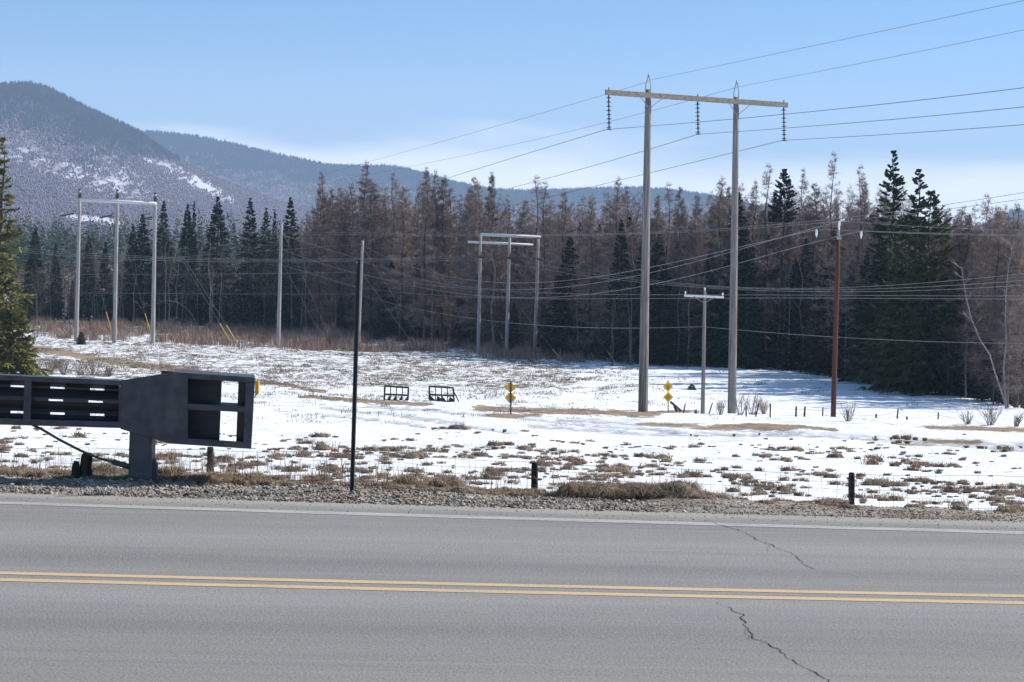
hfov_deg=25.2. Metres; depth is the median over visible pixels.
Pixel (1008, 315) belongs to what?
larch tree
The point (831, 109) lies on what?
overhead wire
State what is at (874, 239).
larch tree
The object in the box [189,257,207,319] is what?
bare tree
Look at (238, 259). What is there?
bare tree
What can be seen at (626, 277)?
overhead wire
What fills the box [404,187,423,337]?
larch tree
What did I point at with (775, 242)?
larch tree
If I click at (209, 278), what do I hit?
birch tree
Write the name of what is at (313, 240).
bare tree
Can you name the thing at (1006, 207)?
bare tree
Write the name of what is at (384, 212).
larch tree
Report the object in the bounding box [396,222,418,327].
larch tree
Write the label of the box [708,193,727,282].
larch tree
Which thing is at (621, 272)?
overhead wire
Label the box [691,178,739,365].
larch tree
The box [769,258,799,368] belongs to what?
spruce tree
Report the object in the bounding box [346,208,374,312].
larch tree
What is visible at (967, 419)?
bare shrub
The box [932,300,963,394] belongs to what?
spruce tree
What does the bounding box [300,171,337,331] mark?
larch tree
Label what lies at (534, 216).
larch tree
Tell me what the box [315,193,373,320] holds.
bare tree
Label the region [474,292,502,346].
spruce tree
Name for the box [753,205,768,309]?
larch tree
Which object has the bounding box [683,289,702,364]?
spruce tree
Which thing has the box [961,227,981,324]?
larch tree
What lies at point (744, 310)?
spruce tree
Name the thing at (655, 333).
spruce tree
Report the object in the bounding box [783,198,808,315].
larch tree
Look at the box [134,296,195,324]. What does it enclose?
bent tree
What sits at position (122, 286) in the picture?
bare tree
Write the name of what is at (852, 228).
bare tree
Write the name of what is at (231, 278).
bare tree
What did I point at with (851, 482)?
wire fence
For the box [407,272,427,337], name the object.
bare tree
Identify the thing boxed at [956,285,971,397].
dead tree
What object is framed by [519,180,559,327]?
larch tree
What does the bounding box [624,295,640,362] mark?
spruce tree
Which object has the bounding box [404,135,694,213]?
overhead wire
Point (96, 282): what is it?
bare tree
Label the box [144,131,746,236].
ridge
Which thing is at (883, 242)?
evergreen tree
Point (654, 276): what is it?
spruce tree
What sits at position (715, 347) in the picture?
spruce tree
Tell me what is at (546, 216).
larch tree
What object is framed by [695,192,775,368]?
spruce tree
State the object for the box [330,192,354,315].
larch tree
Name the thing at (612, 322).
bare tree
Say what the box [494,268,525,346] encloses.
bare tree
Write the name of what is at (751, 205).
larch tree
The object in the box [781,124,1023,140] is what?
overhead wire
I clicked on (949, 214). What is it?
larch tree
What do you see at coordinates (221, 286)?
birch tree
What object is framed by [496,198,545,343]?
larch tree
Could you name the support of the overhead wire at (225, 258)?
attached to the pole frame at (480, 242)
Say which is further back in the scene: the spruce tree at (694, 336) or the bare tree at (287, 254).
the bare tree at (287, 254)
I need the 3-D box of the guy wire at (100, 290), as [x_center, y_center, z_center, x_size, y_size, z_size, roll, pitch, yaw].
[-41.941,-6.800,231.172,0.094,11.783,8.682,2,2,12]
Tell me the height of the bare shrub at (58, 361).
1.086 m
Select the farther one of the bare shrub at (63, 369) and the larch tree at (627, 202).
the larch tree at (627, 202)
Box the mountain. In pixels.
[0,86,304,240]
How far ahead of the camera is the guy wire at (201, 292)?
224.83 m
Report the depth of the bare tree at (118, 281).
281.12 m
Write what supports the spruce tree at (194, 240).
on the ground at (608, 422)
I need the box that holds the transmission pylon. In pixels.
[605,74,787,413]
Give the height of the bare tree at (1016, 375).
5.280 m
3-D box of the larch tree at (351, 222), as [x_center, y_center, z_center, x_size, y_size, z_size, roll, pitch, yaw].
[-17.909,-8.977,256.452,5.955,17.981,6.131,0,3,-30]
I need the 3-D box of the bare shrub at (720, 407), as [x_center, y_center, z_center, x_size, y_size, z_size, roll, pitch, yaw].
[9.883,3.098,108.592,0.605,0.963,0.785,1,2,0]
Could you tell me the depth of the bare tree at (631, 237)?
203.38 m
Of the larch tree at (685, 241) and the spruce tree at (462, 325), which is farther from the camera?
the spruce tree at (462, 325)
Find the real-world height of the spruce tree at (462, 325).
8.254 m
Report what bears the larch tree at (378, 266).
on the ground at (608, 422)
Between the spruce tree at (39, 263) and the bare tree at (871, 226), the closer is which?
the bare tree at (871, 226)
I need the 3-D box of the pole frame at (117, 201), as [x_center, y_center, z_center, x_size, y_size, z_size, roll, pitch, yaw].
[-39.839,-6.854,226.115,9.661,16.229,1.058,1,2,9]
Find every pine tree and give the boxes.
[766,169,798,352]
[843,227,938,390]
[858,190,968,396]
[866,168,937,386]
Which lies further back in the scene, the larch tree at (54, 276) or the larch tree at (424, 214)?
the larch tree at (54, 276)
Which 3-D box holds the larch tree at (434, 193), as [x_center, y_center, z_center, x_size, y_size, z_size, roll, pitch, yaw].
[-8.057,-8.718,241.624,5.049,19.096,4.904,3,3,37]
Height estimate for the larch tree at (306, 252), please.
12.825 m
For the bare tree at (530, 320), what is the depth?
216.49 m
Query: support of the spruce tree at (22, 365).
on the ground at (608, 422)
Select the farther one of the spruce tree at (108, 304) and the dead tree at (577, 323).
the spruce tree at (108, 304)
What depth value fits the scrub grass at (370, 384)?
168.66 m
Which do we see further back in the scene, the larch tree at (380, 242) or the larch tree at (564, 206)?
the larch tree at (380, 242)
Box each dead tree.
[320,256,331,328]
[395,252,405,340]
[427,245,439,339]
[446,268,454,345]
[489,300,498,346]
[524,267,533,345]
[532,278,541,343]
[573,269,580,355]
[608,294,616,361]
[628,279,635,362]
[683,259,694,366]
[746,274,748,368]
[780,266,787,363]
[782,271,791,367]
[839,276,848,373]
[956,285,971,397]
[977,303,986,399]
[997,292,1012,407]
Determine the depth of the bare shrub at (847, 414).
94.40 m
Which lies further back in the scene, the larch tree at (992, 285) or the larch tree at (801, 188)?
the larch tree at (801, 188)
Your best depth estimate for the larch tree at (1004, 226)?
145.08 m
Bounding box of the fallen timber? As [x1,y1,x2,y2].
[670,401,681,411]
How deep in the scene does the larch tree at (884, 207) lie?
187.66 m
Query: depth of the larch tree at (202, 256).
285.98 m
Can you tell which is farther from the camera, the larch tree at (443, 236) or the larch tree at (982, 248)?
the larch tree at (443, 236)
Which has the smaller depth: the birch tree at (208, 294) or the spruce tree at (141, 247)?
the birch tree at (208, 294)
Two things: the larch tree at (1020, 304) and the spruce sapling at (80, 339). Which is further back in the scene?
the spruce sapling at (80, 339)
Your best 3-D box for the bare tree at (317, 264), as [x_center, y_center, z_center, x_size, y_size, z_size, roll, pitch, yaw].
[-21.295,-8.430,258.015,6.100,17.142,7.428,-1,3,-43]
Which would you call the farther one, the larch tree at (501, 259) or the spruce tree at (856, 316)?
the larch tree at (501, 259)
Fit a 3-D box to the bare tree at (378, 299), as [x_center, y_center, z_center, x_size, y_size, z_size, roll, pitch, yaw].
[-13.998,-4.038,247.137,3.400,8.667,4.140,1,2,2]
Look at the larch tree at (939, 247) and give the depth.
155.94 m
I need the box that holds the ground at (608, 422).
[0,256,1023,520]
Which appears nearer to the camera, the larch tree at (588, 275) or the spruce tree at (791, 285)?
the spruce tree at (791, 285)
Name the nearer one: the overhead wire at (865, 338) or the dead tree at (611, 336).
the overhead wire at (865, 338)
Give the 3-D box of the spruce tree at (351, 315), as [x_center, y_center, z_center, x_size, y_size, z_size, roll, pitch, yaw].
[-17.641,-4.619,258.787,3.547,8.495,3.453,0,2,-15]
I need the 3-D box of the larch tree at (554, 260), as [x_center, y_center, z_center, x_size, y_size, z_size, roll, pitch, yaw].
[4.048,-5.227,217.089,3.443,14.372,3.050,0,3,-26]
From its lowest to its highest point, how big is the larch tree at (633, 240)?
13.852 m
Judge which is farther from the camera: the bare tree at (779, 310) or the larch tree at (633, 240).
the larch tree at (633, 240)
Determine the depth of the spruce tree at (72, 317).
287.96 m
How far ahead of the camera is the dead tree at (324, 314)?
253.64 m
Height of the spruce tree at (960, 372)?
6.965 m
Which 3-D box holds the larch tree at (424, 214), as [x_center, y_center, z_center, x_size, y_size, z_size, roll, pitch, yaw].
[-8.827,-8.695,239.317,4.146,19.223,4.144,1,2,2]
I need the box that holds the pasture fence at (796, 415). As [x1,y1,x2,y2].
[683,403,951,419]
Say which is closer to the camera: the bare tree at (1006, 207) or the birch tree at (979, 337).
the birch tree at (979, 337)
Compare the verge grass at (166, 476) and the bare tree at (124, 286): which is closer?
the verge grass at (166, 476)
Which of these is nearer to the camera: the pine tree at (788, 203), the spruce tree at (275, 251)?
the pine tree at (788, 203)
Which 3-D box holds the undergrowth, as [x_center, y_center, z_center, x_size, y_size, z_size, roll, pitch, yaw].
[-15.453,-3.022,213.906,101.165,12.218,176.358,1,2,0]
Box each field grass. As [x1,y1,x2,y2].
[0,424,1023,505]
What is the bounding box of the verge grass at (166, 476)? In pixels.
[0,460,1023,511]
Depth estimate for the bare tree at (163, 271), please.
275.96 m
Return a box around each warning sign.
[505,382,515,413]
[663,380,672,411]
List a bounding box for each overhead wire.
[14,251,476,261]
[15,249,449,260]
[25,248,476,258]
[73,245,347,264]
[136,293,172,293]
[229,192,1023,234]
[254,272,339,273]
[325,81,648,173]
[331,199,1021,235]
[346,87,736,178]
[350,129,605,208]
[364,230,813,282]
[364,231,859,297]
[365,275,1023,295]
[365,288,940,298]
[365,296,701,327]
[366,221,837,289]
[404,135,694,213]
[456,140,780,218]
[485,258,1019,291]
[514,258,1023,289]
[542,259,1023,288]
[606,87,1023,129]
[651,0,1023,79]
[695,107,1020,134]
[710,327,1023,343]
[739,30,1021,86]
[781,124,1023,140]
[825,229,1011,235]
[845,221,1023,230]
[861,230,1023,234]
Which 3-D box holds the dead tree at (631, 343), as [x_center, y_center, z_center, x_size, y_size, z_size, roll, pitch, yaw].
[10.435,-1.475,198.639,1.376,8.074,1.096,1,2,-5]
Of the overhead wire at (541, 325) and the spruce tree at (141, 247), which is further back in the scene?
the spruce tree at (141, 247)
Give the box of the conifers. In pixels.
[0,80,1023,246]
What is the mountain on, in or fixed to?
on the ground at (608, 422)
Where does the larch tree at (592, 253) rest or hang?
on the ground at (608, 422)
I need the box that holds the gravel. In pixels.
[0,472,1023,530]
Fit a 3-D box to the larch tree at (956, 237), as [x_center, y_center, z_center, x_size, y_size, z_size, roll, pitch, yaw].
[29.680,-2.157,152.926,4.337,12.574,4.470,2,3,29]
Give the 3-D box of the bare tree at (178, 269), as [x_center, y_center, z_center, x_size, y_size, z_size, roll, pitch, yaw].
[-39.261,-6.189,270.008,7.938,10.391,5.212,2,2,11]
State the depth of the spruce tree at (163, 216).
276.23 m
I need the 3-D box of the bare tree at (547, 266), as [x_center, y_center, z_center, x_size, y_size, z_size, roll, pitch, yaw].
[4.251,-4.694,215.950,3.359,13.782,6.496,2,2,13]
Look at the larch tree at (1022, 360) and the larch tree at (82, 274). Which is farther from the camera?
the larch tree at (82, 274)
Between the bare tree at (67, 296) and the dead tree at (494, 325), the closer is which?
the dead tree at (494, 325)
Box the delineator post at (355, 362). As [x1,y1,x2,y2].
[350,260,360,491]
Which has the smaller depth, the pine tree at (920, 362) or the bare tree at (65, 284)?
the pine tree at (920, 362)
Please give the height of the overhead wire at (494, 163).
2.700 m
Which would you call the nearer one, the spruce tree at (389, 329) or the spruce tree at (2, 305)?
the spruce tree at (2, 305)
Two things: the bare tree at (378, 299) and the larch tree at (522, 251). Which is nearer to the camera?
the larch tree at (522, 251)
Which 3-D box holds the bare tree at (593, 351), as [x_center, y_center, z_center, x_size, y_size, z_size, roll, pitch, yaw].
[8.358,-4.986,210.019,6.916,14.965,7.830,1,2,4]
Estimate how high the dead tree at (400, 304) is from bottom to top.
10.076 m
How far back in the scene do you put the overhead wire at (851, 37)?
83.63 m
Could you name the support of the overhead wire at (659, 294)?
attached to the utility pole at (362, 248)
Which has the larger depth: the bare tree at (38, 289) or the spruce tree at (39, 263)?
the spruce tree at (39, 263)
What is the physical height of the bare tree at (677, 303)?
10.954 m
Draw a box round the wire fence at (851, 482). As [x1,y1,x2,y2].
[0,447,1021,509]
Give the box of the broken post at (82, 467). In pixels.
[71,453,92,477]
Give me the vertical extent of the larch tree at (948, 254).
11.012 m
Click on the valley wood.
(19, 256)
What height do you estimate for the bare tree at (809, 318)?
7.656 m
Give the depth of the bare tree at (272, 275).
257.51 m
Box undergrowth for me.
[14,243,1023,410]
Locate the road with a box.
[0,492,1023,681]
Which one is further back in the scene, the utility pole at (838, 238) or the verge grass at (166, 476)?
the utility pole at (838, 238)
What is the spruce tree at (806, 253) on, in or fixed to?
on the ground at (608, 422)
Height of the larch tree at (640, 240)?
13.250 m
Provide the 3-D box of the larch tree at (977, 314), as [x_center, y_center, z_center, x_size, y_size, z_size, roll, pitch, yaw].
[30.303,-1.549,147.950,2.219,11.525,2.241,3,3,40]
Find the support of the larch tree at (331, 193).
on the ground at (608, 422)
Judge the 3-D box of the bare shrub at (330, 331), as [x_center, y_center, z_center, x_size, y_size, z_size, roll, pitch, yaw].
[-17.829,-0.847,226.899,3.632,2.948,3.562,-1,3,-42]
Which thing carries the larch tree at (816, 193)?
on the ground at (608, 422)
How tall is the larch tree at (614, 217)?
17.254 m
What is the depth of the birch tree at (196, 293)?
273.65 m
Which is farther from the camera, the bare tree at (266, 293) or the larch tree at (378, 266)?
the bare tree at (266, 293)
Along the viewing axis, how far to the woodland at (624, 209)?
240.77 m
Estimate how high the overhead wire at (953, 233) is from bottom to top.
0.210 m
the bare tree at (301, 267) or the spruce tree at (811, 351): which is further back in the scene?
the bare tree at (301, 267)
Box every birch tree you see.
[130,253,139,321]
[156,236,177,321]
[195,269,201,320]
[203,234,216,324]
[205,268,217,323]
[213,253,225,324]
[948,259,1007,408]
[995,234,1018,404]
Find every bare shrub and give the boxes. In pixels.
[29,352,48,368]
[36,355,64,373]
[47,355,69,367]
[52,360,73,374]
[68,359,95,374]
[78,357,105,373]
[100,365,115,375]
[317,321,345,343]
[559,338,582,357]
[716,398,726,414]
[730,392,750,414]
[742,393,764,414]
[752,400,769,413]
[839,403,855,420]
[959,410,973,423]
[974,402,1003,424]
[1013,412,1023,426]
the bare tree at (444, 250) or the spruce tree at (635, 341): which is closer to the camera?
the spruce tree at (635, 341)
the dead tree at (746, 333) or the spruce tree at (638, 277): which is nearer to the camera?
the dead tree at (746, 333)
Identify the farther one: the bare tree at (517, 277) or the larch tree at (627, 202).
the bare tree at (517, 277)
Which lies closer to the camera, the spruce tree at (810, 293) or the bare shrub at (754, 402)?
the bare shrub at (754, 402)
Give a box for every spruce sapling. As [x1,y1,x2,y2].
[76,332,86,344]
[686,384,695,389]
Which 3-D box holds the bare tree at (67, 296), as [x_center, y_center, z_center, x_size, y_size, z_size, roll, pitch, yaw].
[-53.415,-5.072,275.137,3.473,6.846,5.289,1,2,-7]
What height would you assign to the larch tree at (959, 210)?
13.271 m
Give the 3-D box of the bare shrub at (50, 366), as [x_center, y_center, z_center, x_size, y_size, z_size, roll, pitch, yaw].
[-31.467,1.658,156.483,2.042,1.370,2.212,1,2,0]
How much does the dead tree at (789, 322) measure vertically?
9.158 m
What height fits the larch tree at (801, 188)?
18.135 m
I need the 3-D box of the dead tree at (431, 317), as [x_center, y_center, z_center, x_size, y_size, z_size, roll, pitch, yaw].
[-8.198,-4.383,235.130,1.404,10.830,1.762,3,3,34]
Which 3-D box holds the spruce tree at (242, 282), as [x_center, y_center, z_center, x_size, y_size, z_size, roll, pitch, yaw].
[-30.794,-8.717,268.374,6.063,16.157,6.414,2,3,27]
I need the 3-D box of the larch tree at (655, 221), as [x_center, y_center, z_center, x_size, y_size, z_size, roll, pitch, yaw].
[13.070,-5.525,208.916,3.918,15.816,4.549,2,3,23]
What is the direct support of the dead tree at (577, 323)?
on the ground at (608, 422)
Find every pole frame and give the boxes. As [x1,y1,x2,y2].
[60,189,156,342]
[468,233,542,353]
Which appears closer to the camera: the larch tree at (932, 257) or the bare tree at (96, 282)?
the larch tree at (932, 257)
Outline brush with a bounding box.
[24,314,635,363]
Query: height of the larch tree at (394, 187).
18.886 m
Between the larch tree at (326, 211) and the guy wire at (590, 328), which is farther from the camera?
the larch tree at (326, 211)
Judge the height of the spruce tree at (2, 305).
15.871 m
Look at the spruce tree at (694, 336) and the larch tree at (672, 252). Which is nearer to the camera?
the spruce tree at (694, 336)
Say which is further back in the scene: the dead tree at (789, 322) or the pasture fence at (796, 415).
the dead tree at (789, 322)
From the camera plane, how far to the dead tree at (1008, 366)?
134.48 m
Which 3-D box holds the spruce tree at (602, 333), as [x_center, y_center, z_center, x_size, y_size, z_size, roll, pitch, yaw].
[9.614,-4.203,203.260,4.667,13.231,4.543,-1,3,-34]
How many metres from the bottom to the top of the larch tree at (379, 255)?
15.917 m
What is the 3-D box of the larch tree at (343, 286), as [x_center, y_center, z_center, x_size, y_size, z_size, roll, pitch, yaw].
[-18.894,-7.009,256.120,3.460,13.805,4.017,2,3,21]
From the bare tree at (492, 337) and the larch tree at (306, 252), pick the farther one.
the larch tree at (306, 252)
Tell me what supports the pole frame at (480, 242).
on the ground at (608, 422)
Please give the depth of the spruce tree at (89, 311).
278.71 m
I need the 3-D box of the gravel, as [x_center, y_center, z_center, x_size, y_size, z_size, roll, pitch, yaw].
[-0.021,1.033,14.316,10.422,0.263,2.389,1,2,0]
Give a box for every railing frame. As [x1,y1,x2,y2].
[383,385,408,400]
[428,385,458,401]
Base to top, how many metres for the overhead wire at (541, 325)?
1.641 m
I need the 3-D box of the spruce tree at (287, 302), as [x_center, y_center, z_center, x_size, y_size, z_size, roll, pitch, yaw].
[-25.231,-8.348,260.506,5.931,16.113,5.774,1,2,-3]
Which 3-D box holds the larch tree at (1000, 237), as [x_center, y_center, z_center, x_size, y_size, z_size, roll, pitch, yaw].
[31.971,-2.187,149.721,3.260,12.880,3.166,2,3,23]
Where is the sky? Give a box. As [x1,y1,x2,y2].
[0,0,1023,233]
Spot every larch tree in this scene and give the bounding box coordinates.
[48,253,62,303]
[79,247,92,319]
[87,246,102,316]
[117,244,130,305]
[199,237,207,282]
[297,228,315,318]
[299,211,318,288]
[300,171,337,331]
[308,198,335,327]
[309,189,338,326]
[313,209,336,323]
[320,187,354,324]
[328,217,353,319]
[329,182,366,329]
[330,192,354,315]
[337,160,381,331]
[341,181,404,335]
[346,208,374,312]
[362,199,388,329]
[366,213,387,329]
[368,194,391,318]
[370,173,406,327]
[375,186,423,339]
[382,208,405,325]
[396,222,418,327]
[404,185,426,327]
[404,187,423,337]
[409,167,444,339]
[410,186,445,327]
[412,215,442,314]
[414,171,453,338]
[421,175,458,341]
[427,188,462,341]
[441,191,483,333]
[441,193,467,325]
[448,177,500,346]
[454,222,503,330]
[458,182,498,344]
[474,171,505,335]
[475,189,505,344]
[481,229,519,347]
[495,201,515,314]
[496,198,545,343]
[500,228,519,330]
[511,174,554,347]
[513,220,526,313]
[513,230,546,341]
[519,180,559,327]
[524,204,558,333]
[526,224,558,339]
[532,188,586,356]
[541,211,566,327]
[557,214,572,312]
[559,231,589,312]
[564,196,608,359]
[565,202,587,312]
[572,209,600,330]
[579,227,602,331]
[593,177,636,360]
[593,211,621,345]
[594,196,618,337]
[609,185,639,352]
[625,221,637,305]
[626,217,641,310]
[635,231,652,297]
[638,195,669,290]
[650,181,682,362]
[656,186,698,343]
[667,231,685,311]
[672,191,709,357]
[680,216,690,284]
[684,220,701,323]
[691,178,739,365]
[696,202,718,346]
[697,221,707,271]
[706,186,743,305]
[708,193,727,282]
[738,204,749,266]
[744,198,760,279]
[745,163,788,365]
[745,180,764,330]
[750,210,776,347]
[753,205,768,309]
[757,191,785,339]
[759,195,790,298]
[773,219,795,318]
[780,182,833,336]
[782,169,814,300]
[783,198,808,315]
[795,214,816,271]
[804,191,830,333]
[805,150,843,371]
[818,205,860,349]
[829,194,843,235]
[833,165,873,341]
[833,182,884,350]
[850,206,885,340]
[866,190,892,277]
[912,225,937,356]
[922,210,953,366]
[927,208,942,289]
[929,238,959,380]
[931,215,970,379]
[932,207,954,340]
[935,213,979,371]
[943,205,972,346]
[949,242,981,396]
[950,209,961,351]
[955,218,997,389]
[956,225,983,356]
[957,194,994,382]
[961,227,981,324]
[964,230,992,395]
[969,206,1006,401]
[973,219,1022,386]
[974,209,1006,395]
[980,212,1009,311]
[982,224,1008,344]
[983,201,1023,403]
[983,240,1015,396]
[990,243,1012,390]
[993,232,1023,407]
[994,212,1014,258]
[996,231,1021,404]
[998,239,1023,408]
[999,237,1023,404]
[1000,225,1023,407]
[1015,251,1023,373]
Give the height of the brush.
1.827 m
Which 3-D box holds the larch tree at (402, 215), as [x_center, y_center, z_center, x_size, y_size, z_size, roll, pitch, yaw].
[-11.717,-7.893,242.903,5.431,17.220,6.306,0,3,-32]
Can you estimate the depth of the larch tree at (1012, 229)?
140.24 m
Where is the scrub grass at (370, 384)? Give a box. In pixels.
[13,339,1010,426]
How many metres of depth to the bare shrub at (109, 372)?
155.75 m
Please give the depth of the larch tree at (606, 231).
217.39 m
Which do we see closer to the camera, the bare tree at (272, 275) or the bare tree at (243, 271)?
the bare tree at (272, 275)
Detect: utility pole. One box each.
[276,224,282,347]
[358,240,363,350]
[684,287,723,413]
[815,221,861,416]
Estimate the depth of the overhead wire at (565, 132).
156.29 m
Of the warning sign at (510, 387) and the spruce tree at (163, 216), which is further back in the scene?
the spruce tree at (163, 216)
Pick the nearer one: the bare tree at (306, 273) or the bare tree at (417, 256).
the bare tree at (417, 256)
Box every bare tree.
[14,279,57,323]
[21,276,58,315]
[30,269,43,309]
[39,256,61,321]
[45,259,68,308]
[53,250,75,322]
[56,275,79,323]
[66,251,88,322]
[67,225,112,319]
[81,254,106,309]
[82,259,108,320]
[106,255,123,295]
[107,245,129,316]
[117,271,132,303]
[119,259,134,316]
[134,266,150,318]
[139,246,169,321]
[146,244,196,323]
[156,241,175,319]
[159,246,210,324]
[173,261,199,326]
[185,247,221,326]
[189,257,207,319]
[192,238,241,324]
[212,255,229,323]
[217,228,251,308]
[217,241,239,322]
[223,238,268,323]
[242,239,286,324]
[243,240,297,307]
[255,237,293,328]
[258,241,313,327]
[258,262,274,327]
[263,239,302,328]
[273,214,322,326]
[287,237,316,326]
[287,238,323,329]
[288,196,337,304]
[289,195,339,329]
[291,202,336,331]
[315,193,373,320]
[326,243,352,329]
[363,204,413,336]
[367,265,389,338]
[395,191,448,332]
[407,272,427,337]
[425,187,464,339]
[428,283,441,338]
[459,198,521,345]
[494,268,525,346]
[496,219,524,344]
[504,271,547,348]
[544,219,565,337]
[568,207,608,356]
[586,283,626,364]
[587,192,642,361]
[602,285,650,364]
[607,283,638,355]
[633,212,682,313]
[649,247,691,362]
[668,205,702,290]
[689,188,755,277]
[738,191,792,305]
[762,265,791,362]
[786,248,821,368]
[794,204,845,309]
[796,287,819,371]
[834,200,869,300]
[849,197,896,280]
[966,204,1016,396]
[987,300,1004,404]
[1007,329,1020,407]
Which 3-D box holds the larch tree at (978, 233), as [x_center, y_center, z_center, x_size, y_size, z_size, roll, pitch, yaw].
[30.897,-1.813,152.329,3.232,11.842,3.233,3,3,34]
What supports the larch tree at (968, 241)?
on the ground at (608, 422)
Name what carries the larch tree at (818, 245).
on the ground at (608, 422)
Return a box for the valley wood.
[2,203,1020,288]
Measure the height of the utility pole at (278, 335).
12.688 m
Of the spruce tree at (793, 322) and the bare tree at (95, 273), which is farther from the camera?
the bare tree at (95, 273)
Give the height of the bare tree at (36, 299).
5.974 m
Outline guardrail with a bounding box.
[0,369,258,480]
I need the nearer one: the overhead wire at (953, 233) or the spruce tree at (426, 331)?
the overhead wire at (953, 233)
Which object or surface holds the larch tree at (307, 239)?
on the ground at (608, 422)
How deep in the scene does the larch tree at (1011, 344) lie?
137.12 m
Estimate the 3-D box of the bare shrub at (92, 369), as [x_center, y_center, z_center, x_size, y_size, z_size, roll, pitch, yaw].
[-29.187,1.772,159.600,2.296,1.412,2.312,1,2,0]
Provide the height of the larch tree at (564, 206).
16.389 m
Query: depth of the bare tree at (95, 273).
275.77 m
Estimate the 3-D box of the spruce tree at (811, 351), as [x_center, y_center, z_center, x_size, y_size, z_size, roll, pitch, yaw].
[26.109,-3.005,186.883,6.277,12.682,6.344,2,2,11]
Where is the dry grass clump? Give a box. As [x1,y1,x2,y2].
[530,475,719,498]
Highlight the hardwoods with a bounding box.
[0,92,1010,254]
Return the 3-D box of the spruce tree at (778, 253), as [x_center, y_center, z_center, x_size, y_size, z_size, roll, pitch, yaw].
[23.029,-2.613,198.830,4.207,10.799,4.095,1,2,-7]
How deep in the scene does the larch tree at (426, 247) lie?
246.91 m
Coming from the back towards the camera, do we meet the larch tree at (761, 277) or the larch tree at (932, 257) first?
the larch tree at (761, 277)
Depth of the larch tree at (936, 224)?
163.52 m
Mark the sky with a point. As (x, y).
(348, 82)
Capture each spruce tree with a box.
[0,137,39,367]
[0,221,28,366]
[0,304,53,375]
[16,228,51,320]
[42,243,66,321]
[65,280,74,318]
[71,236,102,321]
[93,241,117,320]
[117,224,145,321]
[119,214,160,322]
[136,201,183,322]
[166,204,201,323]
[183,200,201,323]
[187,196,241,325]
[223,198,264,326]
[242,208,284,327]
[264,197,312,330]
[264,209,278,326]
[282,264,295,326]
[306,295,315,330]
[332,295,348,333]
[344,287,368,332]
[365,262,414,339]
[414,303,436,341]
[448,271,475,346]
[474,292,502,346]
[500,302,525,349]
[531,303,549,350]
[534,237,599,358]
[593,220,638,360]
[594,305,602,346]
[614,236,660,363]
[623,233,670,363]
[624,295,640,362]
[633,262,686,365]
[648,243,692,363]
[663,300,690,364]
[679,248,728,366]
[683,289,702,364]
[693,236,743,366]
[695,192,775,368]
[721,250,766,368]
[747,249,771,365]
[753,230,779,366]
[761,249,788,364]
[766,297,779,366]
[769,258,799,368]
[773,238,821,370]
[776,267,814,370]
[791,286,818,368]
[794,227,845,374]
[811,266,845,374]
[823,246,864,375]
[829,328,850,377]
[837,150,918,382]
[837,251,872,381]
[841,240,887,381]
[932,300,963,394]
[949,291,990,397]
[953,319,977,394]
[970,289,1017,399]
[988,316,1019,403]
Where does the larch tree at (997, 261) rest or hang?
on the ground at (608, 422)
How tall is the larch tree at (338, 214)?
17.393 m
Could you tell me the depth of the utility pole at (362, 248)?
218.94 m
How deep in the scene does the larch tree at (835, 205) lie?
184.67 m
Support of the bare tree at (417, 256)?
on the ground at (608, 422)
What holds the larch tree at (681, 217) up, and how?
on the ground at (608, 422)
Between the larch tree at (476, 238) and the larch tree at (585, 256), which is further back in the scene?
the larch tree at (476, 238)
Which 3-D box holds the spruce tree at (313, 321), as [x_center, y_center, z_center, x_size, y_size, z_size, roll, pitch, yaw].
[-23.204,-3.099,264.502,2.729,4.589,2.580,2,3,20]
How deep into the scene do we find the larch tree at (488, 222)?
229.04 m
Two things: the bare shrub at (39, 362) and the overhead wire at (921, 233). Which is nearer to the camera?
the overhead wire at (921, 233)
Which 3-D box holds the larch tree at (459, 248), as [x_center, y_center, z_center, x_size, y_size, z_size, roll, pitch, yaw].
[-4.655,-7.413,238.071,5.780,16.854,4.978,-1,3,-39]
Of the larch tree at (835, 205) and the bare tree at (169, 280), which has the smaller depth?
the larch tree at (835, 205)
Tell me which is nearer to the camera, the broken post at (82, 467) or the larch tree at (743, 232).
the broken post at (82, 467)
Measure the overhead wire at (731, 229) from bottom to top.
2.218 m
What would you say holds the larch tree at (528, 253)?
on the ground at (608, 422)
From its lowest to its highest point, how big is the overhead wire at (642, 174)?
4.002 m
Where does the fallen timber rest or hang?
on the ground at (608, 422)
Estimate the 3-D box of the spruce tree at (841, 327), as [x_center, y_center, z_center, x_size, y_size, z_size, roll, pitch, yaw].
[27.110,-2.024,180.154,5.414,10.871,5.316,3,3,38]
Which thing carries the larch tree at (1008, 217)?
on the ground at (608, 422)
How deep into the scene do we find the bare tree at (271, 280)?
259.98 m
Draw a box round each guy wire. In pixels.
[82,223,110,329]
[119,221,149,330]
[157,216,237,343]
[157,217,229,340]
[484,262,560,359]
[541,261,615,362]
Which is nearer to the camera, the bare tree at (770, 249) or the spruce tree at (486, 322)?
the bare tree at (770, 249)
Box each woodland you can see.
[6,180,1023,337]
[47,208,986,347]
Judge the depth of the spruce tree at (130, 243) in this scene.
277.39 m
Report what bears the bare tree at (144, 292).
on the ground at (608, 422)
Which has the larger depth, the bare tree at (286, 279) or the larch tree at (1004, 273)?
the bare tree at (286, 279)

